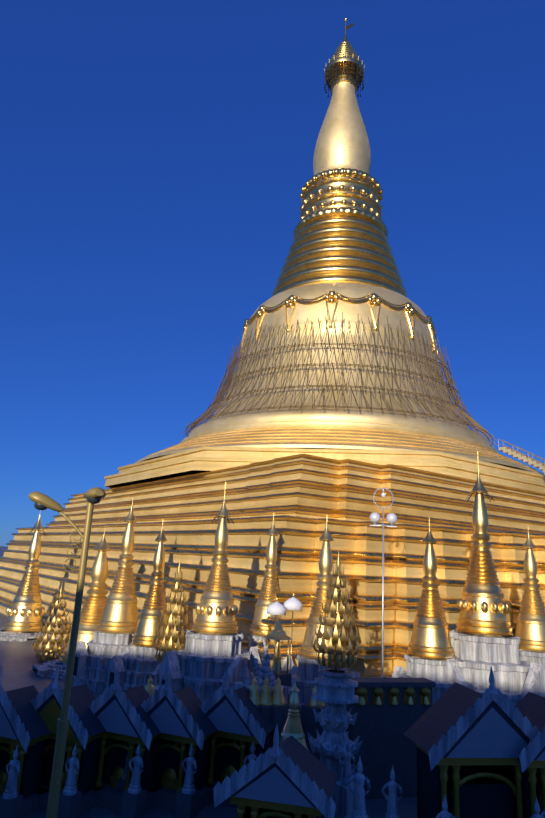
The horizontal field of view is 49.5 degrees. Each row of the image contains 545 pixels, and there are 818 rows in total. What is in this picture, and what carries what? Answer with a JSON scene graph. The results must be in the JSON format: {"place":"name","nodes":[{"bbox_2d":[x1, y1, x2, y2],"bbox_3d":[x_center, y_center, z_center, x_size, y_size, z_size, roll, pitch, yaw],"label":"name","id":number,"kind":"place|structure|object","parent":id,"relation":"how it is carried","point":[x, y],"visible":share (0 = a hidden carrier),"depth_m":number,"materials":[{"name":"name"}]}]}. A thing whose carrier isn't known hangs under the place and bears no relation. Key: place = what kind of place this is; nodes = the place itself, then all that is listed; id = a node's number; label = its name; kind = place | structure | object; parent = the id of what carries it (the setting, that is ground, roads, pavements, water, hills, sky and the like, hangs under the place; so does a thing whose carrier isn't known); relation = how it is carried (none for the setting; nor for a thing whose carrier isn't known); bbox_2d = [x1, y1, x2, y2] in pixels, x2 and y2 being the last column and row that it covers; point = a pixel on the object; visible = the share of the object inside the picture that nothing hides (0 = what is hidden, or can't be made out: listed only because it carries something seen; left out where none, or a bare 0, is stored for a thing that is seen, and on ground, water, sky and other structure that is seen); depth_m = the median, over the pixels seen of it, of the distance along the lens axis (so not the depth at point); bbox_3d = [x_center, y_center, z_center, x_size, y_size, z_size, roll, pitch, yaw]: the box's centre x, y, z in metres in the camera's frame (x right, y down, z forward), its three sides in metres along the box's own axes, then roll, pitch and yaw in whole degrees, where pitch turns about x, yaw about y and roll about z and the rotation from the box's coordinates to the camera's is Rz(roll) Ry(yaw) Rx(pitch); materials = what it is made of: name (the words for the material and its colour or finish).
{"place":"outdoors","nodes":[
{"label":"outdoors","id":0,"kind":"place"},
{"bbox_2d":[0,546,416,817],"bbox_3d":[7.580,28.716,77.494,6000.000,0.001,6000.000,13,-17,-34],"label":"ground","id":1,"kind":"structure","parent":0,"point":[18,659],"depth_m":35.92,"materials":[{"name":"stone"}]},
{"bbox_2d":[0,665,51,817],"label":"shrine","id":2,"kind":"object","parent":1,"relation":"on","point":[24,729],"visible":1,"depth_m":19.45,"materials":[{"name":"white paint"}]},
{"bbox_2d":[0,510,57,641],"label":"stupa","id":3,"kind":"object","parent":1,"relation":"on","point":[25,611],"visible":0.9,"depth_m":56.47,"materials":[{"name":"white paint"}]},
{"bbox_2d":[31,586,70,660],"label":"gold tree","id":4,"kind":"object","parent":1,"relation":"on","point":[53,646],"visible":0.81,"depth_m":45.14,"materials":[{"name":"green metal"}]},
{"bbox_2d":[18,664,105,817],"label":"shrine","id":5,"kind":"object","parent":1,"relation":"on","point":[79,789],"visible":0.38,"depth_m":20.05,"materials":[{"name":"white paint"}]},
{"bbox_2d":[28,487,105,817],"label":"street lamp","id":6,"kind":"object","parent":1,"relation":"on","point":[92,496],"visible":1,"depth_m":15.13,"materials":[{"name":"metal"}]},
{"bbox_2d":[31,531,110,680],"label":"stupa","id":7,"kind":"object","parent":1,"relation":"on","point":[92,610],"visible":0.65,"depth_m":42.16,"materials":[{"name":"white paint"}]},
{"bbox_2d":[73,501,137,692],"bbox_3d":[-10.023,12.004,39.681,5.305,12.020,5.304,13,-17,-34],"label":"stupa","id":8,"kind":"object","parent":1,"relation":"on","point":[114,633],"visible":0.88,"depth_m":38.00,"materials":[{"name":"gold paint"}]},
{"bbox_2d":[88,666,161,817],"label":"shrine","id":9,"kind":"object","parent":1,"relation":"on","point":[125,719],"visible":0.69,"depth_m":20.45,"materials":[{"name":"white paint"}]},
{"bbox_2d":[107,523,169,690],"bbox_3d":[-7.063,11.872,35.441,4.353,10.497,4.353,-1,-15,14],"label":"stupa","id":10,"kind":"object","parent":1,"relation":"on","point":[138,664],"visible":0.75,"depth_m":34.08,"materials":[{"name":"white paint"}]},
{"bbox_2d":[116,667,217,817],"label":"shrine","id":11,"kind":"object","parent":1,"relation":"on","point":[181,720],"visible":0.69,"depth_m":20.64,"materials":[{"name":"white paint"}]},
{"bbox_2d":[152,561,190,691],"bbox_3d":[-5.134,11.928,30.484,2.118,8.151,2.117,13,-17,-34],"label":"gold tree","id":12,"kind":"object","parent":1,"relation":"on","point":[172,644],"visible":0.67,"depth_m":30.54,"materials":[{"name":"gold"},{"name":"whitewash stucco"}]},
{"bbox_2d":[157,482,261,701],"bbox_3d":[-2.809,9.798,29.969,5.164,12.259,5.164,13,-17,-34],"label":"stupa","id":13,"kind":"object","parent":1,"relation":"on","point":[205,658],"visible":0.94,"depth_m":28.58,"materials":[{"name":"gold paint"}]},
{"bbox_2d":[188,667,275,808],"bbox_3d":[-1.513,11.800,21.728,3.340,4.470,1.975,-3,-15,22],"label":"shrine","id":14,"kind":"object","parent":1,"relation":"on","point":[238,719],"visible":0.42,"depth_m":21.41,"materials":[{"name":"white paint"}]},
{"bbox_2d":[145,619,324,762],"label":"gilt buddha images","id":15,"kind":"object","parent":1,"relation":"on","point":[274,707],"visible":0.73,"depth_m":22.58,"materials":[{"name":"gold metal"}]},
{"bbox_2d":[232,681,287,703],"bbox_3d":[-0.581,12.727,23.218,1.600,3.500,1.600,13,-17,-34],"label":"balustrade","id":16,"kind":"object","parent":1,"relation":"on","point":[236,685],"visible":0.14,"depth_m":23.36,"materials":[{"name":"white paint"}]},
{"bbox_2d":[240,639,277,686],"bbox_3d":[-0.499,10.246,23.843,1.523,1.835,0.643,4,-14,-3],"label":"statue","id":17,"kind":"object","parent":16,"relation":"on","point":[262,672],"visible":0.92,"depth_m":23.64,"materials":[{"name":"white paint"}]},
{"bbox_2d":[247,514,294,672],"bbox_3d":[-0.207,11.295,32.689,3.911,10.959,3.911,0,-15,13],"label":"stupa","id":18,"kind":"object","parent":1,"relation":"on","point":[258,631],"visible":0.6,"depth_m":32.38,"materials":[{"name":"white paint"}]},
{"bbox_2d":[0,17,544,677],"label":"pagoda","id":19,"kind":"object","parent":1,"relation":"on","point":[302,477],"visible":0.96,"depth_m":58.19,"materials":[{"name":"gold metal"}]},
{"bbox_2d":[182,311,496,446],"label":"bamboo scaffold","id":20,"kind":"object","parent":19,"relation":"on","point":[465,417],"visible":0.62,"depth_m":71.39,"materials":[{"name":"brown"}]},
{"bbox_2d":[498,439,544,474],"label":"staircase","id":21,"kind":"structure","parent":19,"relation":"attached to","point":[523,457],"depth_m":65.96,"materials":[{"name":"beige"}]},
{"bbox_2d":[213,724,336,817],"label":"shrine","id":22,"kind":"object","parent":1,"relation":"on","point":[291,776],"visible":1,"depth_m":15.96,"materials":[{"name":"white paint"}]},
{"bbox_2d":[266,598,285,652],"bbox_3d":[0.021,11.529,25.052,0.858,6.781,0.861,13,-17,-34],"label":"white parasol","id":23,"kind":"object","parent":1,"relation":"on","point":[276,608],"visible":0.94,"depth_m":25.48,"materials":[{"name":"white fabric"}]},
{"bbox_2d":[284,593,302,673],"bbox_3d":[0.766,11.613,25.612,0.858,6.970,0.861,13,-17,-34],"label":"white parasol","id":24,"kind":"object","parent":1,"relation":"on","point":[293,603],"visible":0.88,"depth_m":26.04,"materials":[{"name":"white fabric"}]},
{"bbox_2d":[279,682,308,750],"bbox_3d":[0.631,11.107,18.922,2.103,4.654,2.103,1,-14,9],"label":"small stupa","id":25,"kind":"object","parent":1,"relation":"on","point":[293,726],"visible":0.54,"depth_m":19.02,"materials":[{"name":"white paint"}]},
{"bbox_2d":[288,522,359,720],"bbox_3d":[2.285,10.041,26.323,4.026,10.516,4.026,2,-14,6],"label":"stupa","id":26,"kind":"object","parent":1,"relation":"on","point":[304,673],"visible":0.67,"depth_m":25.86,"materials":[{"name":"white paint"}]},
{"bbox_2d":[307,703,361,817],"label":"ornate column","id":27,"kind":"structure","parent":1,"relation":"on","point":[328,745],"depth_m":20.36,"materials":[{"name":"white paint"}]},
{"bbox_2d":[311,552,362,703],"bbox_3d":[2.367,7.826,21.656,1.880,5.106,1.880,13,-17,-34],"label":"gold tree","id":28,"kind":"object","parent":27,"relation":"on","point":[336,686],"visible":1,"depth_m":21.07,"materials":[{"name":"gold"},{"name":"whitewash stucco"}]},
{"bbox_2d":[333,740,402,817],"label":"statues","id":29,"kind":"object","parent":1,"relation":"on","point":[349,797],"visible":1,"depth_m":17.76,"materials":[{"name":"white paint"}]},
{"bbox_2d":[369,488,396,677],"bbox_3d":[5.318,9.885,28.456,1.376,12.172,0.536,2,-14,2],"label":"globe lamp","id":30,"kind":"object","parent":1,"relation":"on","point":[374,517],"visible":0.94,"depth_m":29.34,"materials":[{"name":"silver metal"}]},
{"bbox_2d":[391,522,474,703],"bbox_3d":[7.397,10.526,27.589,4.114,10.717,4.114,0,-15,13],"label":"stupa","id":31,"kind":"object","parent":1,"relation":"on","point":[430,648],"visible":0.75,"depth_m":26.98,"materials":[{"name":"gold metal"}]},
{"bbox_2d":[404,666,544,817],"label":"shrine","id":32,"kind":"object","parent":1,"relation":"on","point":[468,742],"visible":0.9,"depth_m":17.58,"materials":[{"name":"white paint"}]},
{"bbox_2d":[445,468,544,707],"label":"stupa","id":33,"kind":"object","parent":1,"relation":"on","point":[483,639],"visible":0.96,"depth_m":27.26,"materials":[{"name":"gold paint"}]},
{"bbox_2d":[500,692,544,817],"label":"shrine","id":34,"kind":"object","parent":1,"relation":"on","point":[530,706],"visible":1,"depth_m":17.45,"materials":[{"name":"white paint"}]},
{"bbox_2d":[515,530,544,669],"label":"stupa","id":35,"kind":"object","parent":1,"relation":"on","point":[530,629],"visible":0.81,"depth_m":28.68,"materials":[{"name":"gold metal"}]},
{"bbox_2d":[0,0,544,546],"label":"sky","id":36,"kind":"structure","parent":0,"point":[156,156],"materials":[{"name":"blue"}]},
{"bbox_2d":[346,677,435,798],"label":"niche wall","id":37,"kind":"structure","parent":0,"point":[390,711],"depth_m":22.50,"materials":[{"name":"stone"}]}
]}

